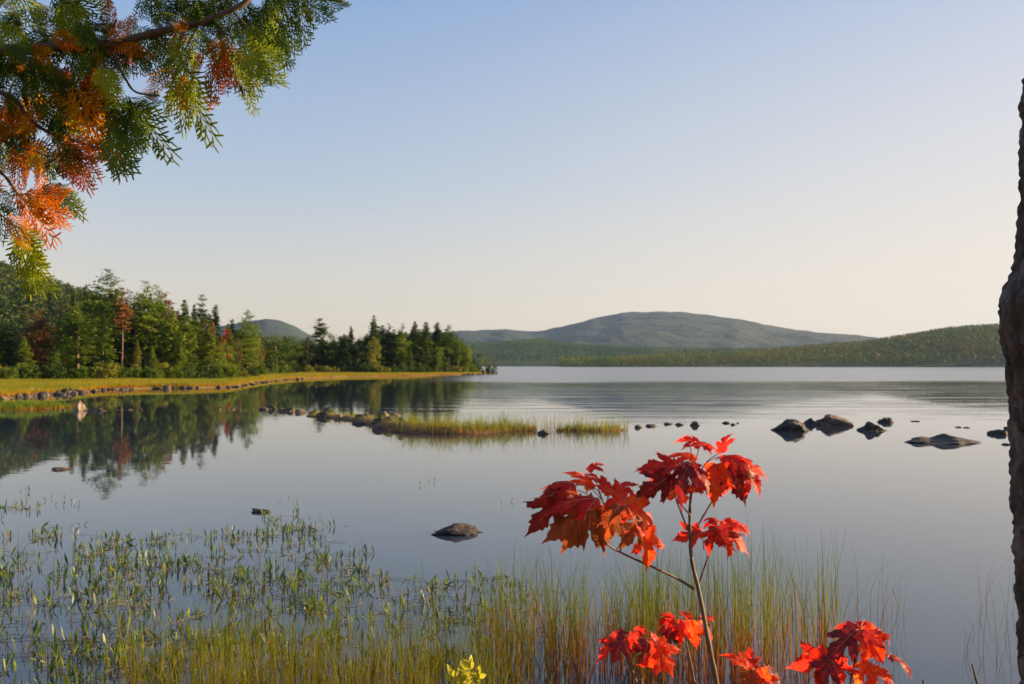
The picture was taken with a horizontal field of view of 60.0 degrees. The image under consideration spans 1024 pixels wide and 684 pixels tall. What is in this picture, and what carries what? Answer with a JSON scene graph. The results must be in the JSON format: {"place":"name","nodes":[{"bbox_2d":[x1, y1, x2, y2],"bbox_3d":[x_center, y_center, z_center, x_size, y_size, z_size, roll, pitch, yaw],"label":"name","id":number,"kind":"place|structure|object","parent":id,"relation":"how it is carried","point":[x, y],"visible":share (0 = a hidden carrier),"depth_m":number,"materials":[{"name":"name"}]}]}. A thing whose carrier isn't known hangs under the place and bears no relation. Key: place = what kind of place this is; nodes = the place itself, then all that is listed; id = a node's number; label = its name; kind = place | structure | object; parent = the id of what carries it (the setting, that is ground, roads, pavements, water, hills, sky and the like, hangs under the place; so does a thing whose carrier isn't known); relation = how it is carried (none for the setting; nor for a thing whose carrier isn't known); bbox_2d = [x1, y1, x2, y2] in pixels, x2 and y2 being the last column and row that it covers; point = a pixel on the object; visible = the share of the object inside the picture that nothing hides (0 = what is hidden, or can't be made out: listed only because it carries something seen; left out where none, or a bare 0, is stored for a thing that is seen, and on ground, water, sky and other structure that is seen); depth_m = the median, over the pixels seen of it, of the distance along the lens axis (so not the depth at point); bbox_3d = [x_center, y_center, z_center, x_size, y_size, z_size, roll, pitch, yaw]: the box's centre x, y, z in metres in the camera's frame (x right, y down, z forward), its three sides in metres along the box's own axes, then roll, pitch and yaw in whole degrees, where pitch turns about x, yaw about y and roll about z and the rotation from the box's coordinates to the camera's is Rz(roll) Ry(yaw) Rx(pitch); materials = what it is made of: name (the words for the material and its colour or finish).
{"place":"outdoors","nodes":[
{"label":"outdoors","id":0,"kind":"place"},
{"bbox_2d":[1,286,61,365],"bbox_3d":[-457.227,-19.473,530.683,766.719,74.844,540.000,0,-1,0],"label":"hill","id":1,"kind":"structure","parent":0,"point":[20,329],"depth_m":334.26,"materials":[{"name":"green plant"}]},
{"bbox_2d":[0,260,262,363],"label":"forest","id":2,"kind":"object","parent":1,"relation":"on","point":[59,305],"visible":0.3,"depth_m":335.19,"materials":[{"name":"green plant"}]},
{"bbox_2d":[0,371,486,397],"bbox_3d":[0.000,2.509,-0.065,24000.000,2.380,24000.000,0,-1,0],"label":"ground","id":3,"kind":"structure","parent":0,"point":[258,382],"depth_m":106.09,"materials":[{"name":"plant"}]},
{"bbox_2d":[3,367,19,380],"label":"shrub","id":4,"kind":"object","parent":3,"relation":"on","point":[8,374],"visible":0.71,"depth_m":87.31,"materials":[{"name":"green plant"}]},
{"bbox_2d":[0,321,28,366],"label":"pine tree","id":5,"kind":"object","parent":3,"relation":"on","point":[6,341],"visible":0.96,"depth_m":98.30,"materials":[{"name":"green plant"}]},
{"bbox_2d":[8,337,39,376],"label":"spruce tree","id":6,"kind":"object","parent":3,"relation":"on","point":[25,358],"visible":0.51,"depth_m":93.47,"materials":[{"name":"green plant"}]},
{"bbox_2d":[21,364,43,379],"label":"shrub","id":7,"kind":"object","parent":3,"relation":"on","point":[29,373],"visible":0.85,"depth_m":88.82,"materials":[{"name":"green plant"}]},
{"bbox_2d":[12,309,58,368],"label":"broadleaf tree","id":8,"kind":"object","parent":3,"relation":"on","point":[38,337],"visible":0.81,"depth_m":99.36,"materials":[{"name":"red plant"}]},
{"bbox_2d":[35,335,61,369],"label":"spruce tree","id":9,"kind":"object","parent":3,"relation":"on","point":[45,347],"visible":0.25,"depth_m":104.15,"materials":[{"name":"green plant"}]},
{"bbox_2d":[39,363,68,379],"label":"shrub","id":10,"kind":"object","parent":3,"relation":"on","point":[55,370],"visible":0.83,"depth_m":89.95,"materials":[{"name":"green plant"}]},
{"bbox_2d":[47,350,61,374],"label":"broadleaf tree","id":11,"kind":"object","parent":3,"relation":"on","point":[55,359],"visible":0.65,"depth_m":95.53,"materials":[{"name":"green plant"}]},
{"bbox_2d":[47,316,74,375],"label":"spruce tree","id":12,"kind":"object","parent":3,"relation":"on","point":[61,324],"visible":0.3,"depth_m":104.79,"materials":[{"name":"green plant"}]},
{"bbox_2d":[42,301,111,367],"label":"broadleaf tree","id":13,"kind":"object","parent":3,"relation":"on","point":[87,330],"visible":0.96,"depth_m":100.87,"materials":[{"name":"green plant"}]},
{"bbox_2d":[65,291,91,368],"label":"spruce tree","id":14,"kind":"object","parent":3,"relation":"on","point":[73,299],"visible":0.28,"depth_m":109.85,"materials":[{"name":"green plant"}]},
{"bbox_2d":[73,365,92,379],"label":"shrub","id":15,"kind":"object","parent":3,"relation":"on","point":[87,373],"visible":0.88,"depth_m":91.88,"materials":[{"name":"green plant"}]},
{"bbox_2d":[79,285,93,368],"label":"spruce tree","id":16,"kind":"object","parent":3,"relation":"on","point":[84,299],"visible":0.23,"depth_m":111.71,"materials":[{"name":"green plant"}]},
{"bbox_2d":[91,361,118,378],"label":"shrub","id":17,"kind":"object","parent":3,"relation":"on","point":[100,371],"visible":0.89,"depth_m":93.21,"materials":[{"name":"green plant"}]},
{"bbox_2d":[85,313,125,371],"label":"spruce tree","id":18,"kind":"object","parent":3,"relation":"on","point":[103,347],"visible":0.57,"depth_m":99.69,"materials":[{"name":"green plant"}]},
{"bbox_2d":[74,268,138,361],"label":"pine tree","id":19,"kind":"object","parent":3,"relation":"on","point":[102,303],"visible":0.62,"depth_m":107.83,"materials":[{"name":"green plant"}]},
{"bbox_2d":[107,302,130,365],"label":"spruce tree","id":20,"kind":"object","parent":3,"relation":"on","point":[118,356],"visible":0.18,"depth_m":111.65,"materials":[{"name":"green plant"}]},
{"bbox_2d":[108,287,132,366],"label":"pine tree","id":21,"kind":"object","parent":3,"relation":"on","point":[124,312],"visible":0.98,"depth_m":105.19,"materials":[{"name":"red plant"}]},
{"bbox_2d":[113,300,137,376],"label":"spruce tree","id":22,"kind":"object","parent":3,"relation":"on","point":[126,358],"visible":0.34,"depth_m":111.51,"materials":[{"name":"green plant"}]},
{"bbox_2d":[129,339,143,376],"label":"spruce tree","id":23,"kind":"object","parent":3,"relation":"on","point":[137,354],"visible":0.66,"depth_m":99.96,"materials":[{"name":"green plant"}]},
{"bbox_2d":[110,294,162,360],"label":"pine tree","id":24,"kind":"object","parent":3,"relation":"on","point":[130,304],"visible":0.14,"depth_m":113.08,"materials":[{"name":"green plant"}]},
{"bbox_2d":[121,280,172,368],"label":"pine tree","id":25,"kind":"object","parent":3,"relation":"on","point":[144,323],"visible":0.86,"depth_m":109.71,"materials":[{"name":"green plant"}]},
{"bbox_2d":[133,293,166,370],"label":"spruce tree","id":26,"kind":"object","parent":3,"relation":"on","point":[142,361],"visible":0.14,"depth_m":113.93,"materials":[{"name":"green plant"}]},
{"bbox_2d":[145,345,158,375],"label":"spruce tree","id":27,"kind":"object","parent":3,"relation":"on","point":[151,360],"visible":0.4,"depth_m":104.80,"materials":[{"name":"green plant"}]},
{"bbox_2d":[143,369,165,378],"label":"shrub","id":28,"kind":"object","parent":3,"relation":"on","point":[159,373],"visible":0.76,"depth_m":97.83,"materials":[{"name":"green plant"}]},
{"bbox_2d":[146,285,176,363],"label":"pine tree","id":29,"kind":"object","parent":3,"relation":"on","point":[153,327],"visible":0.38,"depth_m":113.39,"materials":[{"name":"green plant"}]},
{"bbox_2d":[152,362,173,377],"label":"shrub","id":30,"kind":"object","parent":3,"relation":"on","point":[161,368],"visible":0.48,"depth_m":100.68,"materials":[{"name":"green plant"}]},
{"bbox_2d":[153,292,179,363],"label":"pine tree","id":31,"kind":"object","parent":3,"relation":"on","point":[166,301],"visible":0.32,"depth_m":117.43,"materials":[{"name":"green plant"}]},
{"bbox_2d":[154,307,190,369],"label":"spruce tree","id":32,"kind":"object","parent":3,"relation":"on","point":[170,347],"visible":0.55,"depth_m":109.98,"materials":[{"name":"green plant"}]},
{"bbox_2d":[164,365,185,378],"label":"shrub","id":33,"kind":"object","parent":3,"relation":"on","point":[178,373],"visible":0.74,"depth_m":100.32,"materials":[{"name":"green plant"}]},
{"bbox_2d":[0,0,351,300],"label":"cedar tree","id":34,"kind":"object","parent":3,"relation":"on","point":[88,46],"visible":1,"depth_m":2.26,"materials":[{"name":"green plant"}]},
{"bbox_2d":[171,330,189,376],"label":"spruce tree","id":35,"kind":"object","parent":3,"relation":"on","point":[181,361],"visible":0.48,"depth_m":107.16,"materials":[{"name":"green plant"}]},
{"bbox_2d":[166,300,205,374],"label":"spruce tree","id":36,"kind":"object","parent":3,"relation":"on","point":[184,318],"visible":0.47,"depth_m":113.62,"materials":[{"name":"green plant"}]},
{"bbox_2d":[185,304,205,373],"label":"spruce tree","id":37,"kind":"object","parent":3,"relation":"on","point":[194,318],"visible":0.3,"depth_m":117.91,"materials":[{"name":"green plant"}]},
{"bbox_2d":[195,294,212,334],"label":"pine tree","id":38,"kind":"object","parent":3,"relation":"on","point":[200,311],"visible":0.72,"depth_m":122.93,"materials":[{"name":"green plant"}]},
{"bbox_2d":[192,323,221,376],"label":"spruce tree","id":39,"kind":"object","parent":3,"relation":"on","point":[205,343],"visible":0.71,"depth_m":110.51,"materials":[{"name":"green plant"}]},
{"bbox_2d":[198,311,216,365],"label":"broadleaf tree","id":40,"kind":"object","parent":3,"relation":"on","point":[213,333],"visible":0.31,"depth_m":117.57,"materials":[{"name":"plant"}]},
{"bbox_2d":[204,359,228,378],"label":"shrub","id":41,"kind":"object","parent":3,"relation":"on","point":[220,369],"visible":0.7,"depth_m":106.46,"materials":[{"name":"green plant"}]},
{"bbox_2d":[210,305,223,368],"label":"spruce tree","id":42,"kind":"object","parent":3,"relation":"on","point":[216,319],"visible":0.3,"depth_m":123.58,"materials":[{"name":"green plant"}]},
{"bbox_2d":[215,340,234,365],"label":"broadleaf tree","id":43,"kind":"object","parent":3,"relation":"on","point":[222,351],"visible":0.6,"depth_m":112.57,"materials":[{"name":"green plant"}]},
{"bbox_2d":[218,324,242,375],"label":"spruce tree","id":44,"kind":"object","parent":3,"relation":"on","point":[229,342],"visible":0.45,"depth_m":123.09,"materials":[{"name":"green plant"}]},
{"bbox_2d":[221,362,239,377],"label":"shrub","id":45,"kind":"object","parent":3,"relation":"on","point":[230,373],"visible":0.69,"depth_m":108.14,"materials":[{"name":"green plant"}]},
{"bbox_2d":[228,319,245,375],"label":"spruce tree","id":46,"kind":"object","parent":3,"relation":"on","point":[233,331],"visible":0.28,"depth_m":125.67,"materials":[{"name":"green plant"}]},
{"bbox_2d":[233,322,263,375],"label":"tree","id":47,"kind":"object","parent":3,"relation":"on","point":[245,343],"visible":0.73,"depth_m":130.91,"materials":[{"name":"green plant"}]},
{"bbox_2d":[237,309,263,366],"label":"pine tree","id":48,"kind":"object","parent":3,"relation":"on","point":[248,329],"visible":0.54,"depth_m":138.82,"materials":[{"name":"green plant"}]},
{"bbox_2d":[257,333,286,362],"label":"pine tree","id":49,"kind":"object","parent":3,"relation":"on","point":[264,342],"visible":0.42,"depth_m":166.91,"materials":[{"name":"green plant"}]},
{"bbox_2d":[263,339,293,369],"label":"broadleaf tree","id":50,"kind":"object","parent":3,"relation":"on","point":[287,355],"visible":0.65,"depth_m":171.27,"materials":[{"name":"green plant"}]},
{"bbox_2d":[265,334,295,365],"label":"broadleaf tree","id":51,"kind":"object","parent":3,"relation":"on","point":[290,344],"visible":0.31,"depth_m":176.97,"materials":[{"name":"green plant"}]},
{"bbox_2d":[287,334,301,365],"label":"broadleaf tree","id":52,"kind":"object","parent":3,"relation":"on","point":[297,345],"visible":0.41,"depth_m":184.03,"materials":[{"name":"green plant"}]},
{"bbox_2d":[289,337,310,366],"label":"broadleaf tree","id":53,"kind":"object","parent":3,"relation":"on","point":[302,355],"visible":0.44,"depth_m":187.67,"materials":[{"name":"green plant"}]},
{"bbox_2d":[299,337,318,370],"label":"broadleaf tree","id":54,"kind":"object","parent":3,"relation":"on","point":[313,354],"visible":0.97,"depth_m":188.98,"materials":[{"name":"green plant"}]},
{"bbox_2d":[311,317,329,342],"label":"pine tree","id":55,"kind":"object","parent":3,"relation":"on","point":[322,330],"visible":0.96,"depth_m":203.41,"materials":[{"name":"green plant"}]},
{"bbox_2d":[317,333,340,364],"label":"broadleaf tree","id":56,"kind":"object","parent":3,"relation":"on","point":[330,337],"visible":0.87,"depth_m":193.85,"materials":[{"name":"green plant"}]},
{"bbox_2d":[332,334,355,371],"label":"spruce tree","id":57,"kind":"object","parent":3,"relation":"on","point":[345,355],"visible":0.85,"depth_m":191.03,"materials":[{"name":"green plant"}]},
{"bbox_2d":[351,334,368,368],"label":"broadleaf tree","id":58,"kind":"object","parent":3,"relation":"on","point":[358,352],"visible":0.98,"depth_m":194.67,"materials":[{"name":"green plant"}]},
{"bbox_2d":[366,337,380,367],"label":"broadleaf tree","id":59,"kind":"object","parent":3,"relation":"on","point":[371,360],"visible":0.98,"depth_m":186.99,"materials":[{"name":"green plant"}]},
{"bbox_2d":[357,315,390,370],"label":"spruce tree","id":60,"kind":"object","parent":3,"relation":"on","point":[374,331],"visible":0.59,"depth_m":196.56,"materials":[{"name":"green plant"}]},
{"bbox_2d":[369,325,400,370],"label":"spruce tree","id":61,"kind":"object","parent":3,"relation":"on","point":[382,332],"visible":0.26,"depth_m":201.47,"materials":[{"name":"green plant"}]},
{"bbox_2d":[381,323,396,366],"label":"pine tree","id":62,"kind":"object","parent":3,"relation":"on","point":[389,352],"visible":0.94,"depth_m":199.83,"materials":[{"name":"green plant"}]},
{"bbox_2d":[376,329,415,370],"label":"spruce tree","id":63,"kind":"object","parent":3,"relation":"on","point":[394,362],"visible":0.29,"depth_m":202.22,"materials":[{"name":"green plant"}]},
{"bbox_2d":[394,323,412,363],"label":"pine tree","id":64,"kind":"object","parent":3,"relation":"on","point":[400,335],"visible":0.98,"depth_m":199.56,"materials":[{"name":"green plant"}]},
{"bbox_2d":[403,321,430,370],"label":"spruce tree","id":65,"kind":"object","parent":3,"relation":"on","point":[413,338],"visible":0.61,"depth_m":203.50,"materials":[{"name":"green plant"}]},
{"bbox_2d":[416,322,439,371],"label":"spruce tree","id":66,"kind":"object","parent":3,"relation":"on","point":[426,331],"visible":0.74,"depth_m":206.04,"materials":[{"name":"green plant"}]},
{"bbox_2d":[427,322,451,371],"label":"spruce tree","id":67,"kind":"object","parent":3,"relation":"on","point":[438,332],"visible":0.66,"depth_m":208.42,"materials":[{"name":"green plant"}]},
{"bbox_2d":[431,331,457,365],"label":"broadleaf tree","id":68,"kind":"object","parent":3,"relation":"on","point":[450,345],"visible":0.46,"depth_m":211.44,"materials":[{"name":"green plant"}]},
{"bbox_2d":[439,324,459,369],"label":"pine tree","id":69,"kind":"object","parent":3,"relation":"on","point":[449,350],"visible":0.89,"depth_m":211.14,"materials":[{"name":"green plant"}]},
{"bbox_2d":[451,335,465,361],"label":"pine tree","id":70,"kind":"object","parent":3,"relation":"on","point":[458,357],"visible":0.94,"depth_m":212.88,"materials":[{"name":"green plant"}]},
{"bbox_2d":[449,339,474,370],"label":"spruce tree","id":71,"kind":"object","parent":3,"relation":"on","point":[463,360],"visible":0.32,"depth_m":217.99,"materials":[{"name":"green plant"}]},
{"bbox_2d":[445,655,485,683],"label":"leafy plant","id":72,"kind":"object","parent":3,"relation":"on","point":[468,675],"visible":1,"depth_m":2.67,"materials":[{"name":"yellow plant"}]},
{"bbox_2d":[596,625,679,683],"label":"maple sapling","id":73,"kind":"object","parent":3,"relation":"on","point":[656,653],"visible":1,"depth_m":1.86,"materials":[{"name":"red plant"}]},
{"bbox_2d":[524,433,767,683],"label":"maple sapling","id":74,"kind":"object","parent":3,"relation":"on","point":[608,518],"visible":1,"depth_m":1.93,"materials":[{"name":"red plant"}]},
{"bbox_2d":[657,611,714,683],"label":"maple sapling","id":75,"kind":"object","parent":3,"relation":"on","point":[674,631],"visible":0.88,"depth_m":2.03,"materials":[{"name":"red plant"}]},
{"bbox_2d":[721,647,781,683],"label":"maple sapling","id":76,"kind":"object","parent":3,"relation":"on","point":[763,674],"visible":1,"depth_m":1.93,"materials":[{"name":"red plant"}]},
{"bbox_2d":[785,620,911,683],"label":"maple sapling","id":77,"kind":"object","parent":3,"relation":"on","point":[825,663],"visible":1,"depth_m":1.86,"materials":[{"name":"red plant"}]},
{"bbox_2d":[998,78,1023,683],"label":"leaning tree","id":78,"kind":"object","parent":3,"relation":"on","point":[1011,317],"visible":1,"depth_m":3.59,"materials":[{"name":"brown plant"}]},
{"bbox_2d":[216,319,318,349],"bbox_3d":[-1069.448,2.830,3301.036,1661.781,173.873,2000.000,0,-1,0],"label":"mountain","id":79,"kind":"structure","parent":0,"point":[273,326],"depth_m":2843.09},
{"bbox_2d":[430,331,534,343],"bbox_3d":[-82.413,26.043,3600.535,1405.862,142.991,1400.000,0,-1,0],"label":"ridge","id":80,"kind":"structure","parent":0,"point":[490,337],"depth_m":3313.76,"materials":[{"name":"grey"}]},
{"bbox_2d":[0,366,1020,683],"bbox_3d":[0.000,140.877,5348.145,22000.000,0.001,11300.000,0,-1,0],"label":"water","id":81,"kind":"structure","parent":0,"point":[194,462],"depth_m":14.30,"materials":[{"name":"grey liquid"}]},
{"bbox_2d":[0,479,565,683],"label":"pondweed","id":82,"kind":"object","parent":81,"relation":"on","point":[121,621],"depth_m":8.05,"materials":[{"name":"green plant"}]},
{"bbox_2d":[0,529,581,683],"bbox_3d":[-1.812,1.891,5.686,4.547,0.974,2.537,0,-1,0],"label":"reeds","id":83,"kind":"object","parent":81,"relation":"on","point":[276,669],"visible":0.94,"depth_m":5.64,"materials":[{"name":"green plant"}]},
{"bbox_2d":[307,414,535,433],"bbox_3d":[-4.987,2.953,32.890,12.838,0.302,3.875,-1,-2,44],"label":"islet","id":84,"kind":"object","parent":81,"relation":"in","point":[382,426],"visible":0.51,"depth_m":29.17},
{"bbox_2d":[310,404,536,433],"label":"islet grass","id":85,"kind":"structure","parent":84,"relation":"on","point":[485,427],"depth_m":29.31,"materials":[{"name":"green plant"}]},
{"bbox_2d":[431,523,482,535],"bbox_3d":[-0.751,2.515,11.628,0.833,0.282,0.416,0,-1,0],"label":"rock","id":86,"kind":"object","parent":81,"relation":"in","point":[459,529],"visible":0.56,"depth_m":11.54,"materials":[{"name":"stone"}]},
{"bbox_2d":[394,407,630,433],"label":"reeds","id":87,"kind":"object","parent":81,"relation":"in","point":[554,425],"visible":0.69,"depth_m":29.51,"materials":[{"name":"green plant"}]},
{"bbox_2d":[457,509,880,683],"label":"reeds","id":88,"kind":"object","parent":81,"relation":"on","point":[648,609],"visible":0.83,"depth_m":6.36,"materials":[{"name":"green plant"}]},
{"bbox_2d":[528,543,1014,664],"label":"reeds","id":89,"kind":"object","parent":81,"relation":"on","point":[865,610],"visible":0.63,"depth_m":7.06,"materials":[{"name":"green plant"}]},
{"bbox_2d":[770,419,808,431],"bbox_3d":[9.349,3.018,29.654,1.227,0.874,0.859,0,-1,0],"label":"rock","id":90,"kind":"object","parent":81,"relation":"in","point":[791,425],"visible":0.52,"depth_m":29.39,"materials":[{"name":"stone"}]},
{"bbox_2d":[815,414,854,425],"bbox_3d":[11.870,3.054,32.373,1.518,0.876,1.063,0,-1,0],"label":"rock","id":91,"kind":"object","parent":81,"relation":"in","point":[830,420],"visible":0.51,"depth_m":32.09,"materials":[{"name":"stone"}]},
{"bbox_2d":[857,421,886,430],"bbox_3d":[12.158,3.008,29.879,0.951,0.682,0.737,1,-2,-27],"label":"rock","id":92,"kind":"object","parent":81,"relation":"in","point":[869,426],"visible":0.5,"depth_m":29.65,"materials":[{"name":"stone"}]},
{"bbox_2d":[905,433,979,443],"bbox_3d":[12.327,2.920,25.175,2.430,0.604,1.336,0,-1,0],"label":"rock","id":93,"kind":"object","parent":81,"relation":"in","point":[943,438],"visible":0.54,"depth_m":25.02,"materials":[{"name":"stone"}]},
{"bbox_2d":[0,0,1023,342],"label":"sky","id":94,"kind":"structure","parent":0,"point":[850,167],"materials":[{"name":"blue"}]},
{"bbox_2d":[473,343,670,365],"bbox_3d":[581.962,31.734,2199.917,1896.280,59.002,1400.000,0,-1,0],"label":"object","id":95,"kind":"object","parent":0,"point":[545,362],"depth_m":1613.12,"materials":[{"name":"green plant"}]},
{"bbox_2d":[460,337,767,364],"bbox_3d":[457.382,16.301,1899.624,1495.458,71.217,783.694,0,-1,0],"label":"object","id":96,"kind":"object","parent":95,"relation":"on","point":[545,344],"visible":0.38,"depth_m":1811.33,"materials":[{"name":"green plant"}]},
{"bbox_2d":[407,311,879,348],"bbox_3d":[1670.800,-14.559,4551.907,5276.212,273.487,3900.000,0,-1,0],"label":"mountain","id":97,"kind":"structure","parent":0,"point":[663,329],"depth_m":3310.14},
{"bbox_2d":[560,331,1005,366],"bbox_3d":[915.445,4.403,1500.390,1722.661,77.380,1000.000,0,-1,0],"label":"hill","id":98,"kind":"structure","parent":0,"point":[967,363],"depth_m":1029.70,"materials":[{"name":"green plant"}]},
{"bbox_2d":[558,323,1005,366],"bbox_3d":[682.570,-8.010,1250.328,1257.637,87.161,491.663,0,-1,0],"label":"forest","id":99,"kind":"object","parent":98,"relation":"on","point":[861,349],"visible":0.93,"depth_m":1105.55,"materials":[{"name":"green plant"}]},
{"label":"islet","id":100,"kind":"structure","parent":0,"visible":0},
{"bbox_2d":[555,418,623,431],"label":"islet grass","id":101,"kind":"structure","parent":100,"relation":"on","point":[605,427],"depth_m":29.61,"materials":[{"name":"green plant"}]},
{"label":"spit","id":102,"kind":"structure","parent":0,"visible":0},
{"bbox_2d":[0,398,85,410],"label":"spit grass","id":103,"kind":"structure","parent":102,"relation":"on","point":[20,404],"depth_m":44.22,"materials":[{"name":"green plant"}]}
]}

